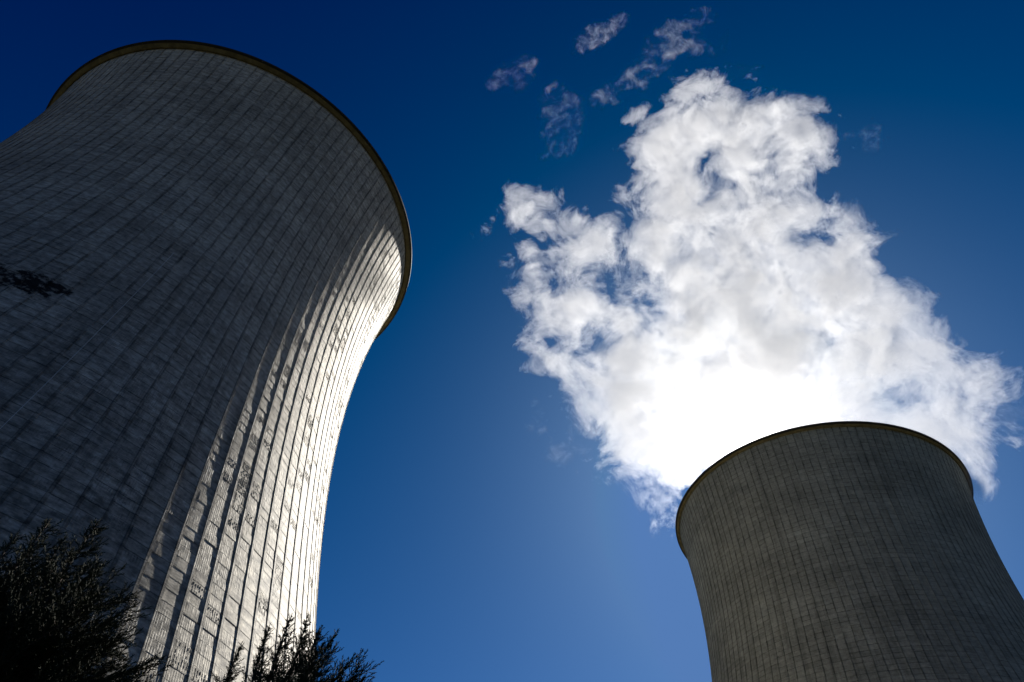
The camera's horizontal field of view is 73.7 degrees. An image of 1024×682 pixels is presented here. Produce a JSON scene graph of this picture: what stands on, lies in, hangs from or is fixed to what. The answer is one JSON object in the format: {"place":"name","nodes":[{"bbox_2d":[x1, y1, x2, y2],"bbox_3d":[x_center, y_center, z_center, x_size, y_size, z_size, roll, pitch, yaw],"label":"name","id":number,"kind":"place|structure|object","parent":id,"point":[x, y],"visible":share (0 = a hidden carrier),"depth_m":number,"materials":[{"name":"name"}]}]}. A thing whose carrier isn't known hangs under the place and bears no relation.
{"place":"outdoors","nodes":[
{"label":"outdoors","id":0,"kind":"place"},
{"bbox_2d":[0,517,18,658],"bbox_3d":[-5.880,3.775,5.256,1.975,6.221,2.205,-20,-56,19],"label":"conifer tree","id":1,"kind":"object","parent":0,"point":[2,548],"visible":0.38,"depth_m":7.07,"materials":[{"name":"green plant"}]},
{"bbox_2d":[0,517,173,681],"bbox_3d":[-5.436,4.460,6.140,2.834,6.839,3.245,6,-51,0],"label":"conifer tree","id":2,"kind":"object","parent":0,"point":[45,649],"visible":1,"depth_m":7.38,"materials":[{"name":"green plant"}]},
{"bbox_2d":[0,40,411,681],"bbox_3d":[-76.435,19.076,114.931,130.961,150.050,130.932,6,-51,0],"label":"cooling tower","id":3,"kind":"structure","parent":0,"point":[204,262],"depth_m":94.64,"materials":[{"name":"concrete"}]},
{"bbox_2d":[210,613,383,681],"bbox_3d":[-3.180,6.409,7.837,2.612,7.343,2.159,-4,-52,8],"label":"conifer tree","id":4,"kind":"object","parent":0,"point":[304,669],"visible":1,"depth_m":9.78,"materials":[{"name":"green plant"}]},
{"bbox_2d":[0,0,1023,681],"label":"sky","id":5,"kind":"structure","parent":0,"point":[654,241],"materials":[{"name":"blue"}]},
{"bbox_2d":[675,421,1023,681],"bbox_3d":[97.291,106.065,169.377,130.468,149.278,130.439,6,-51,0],"label":"cooling tower","id":6,"kind":"structure","parent":0,"point":[851,551],"depth_m":176.94,"materials":[{"name":"concrete"}]}
]}

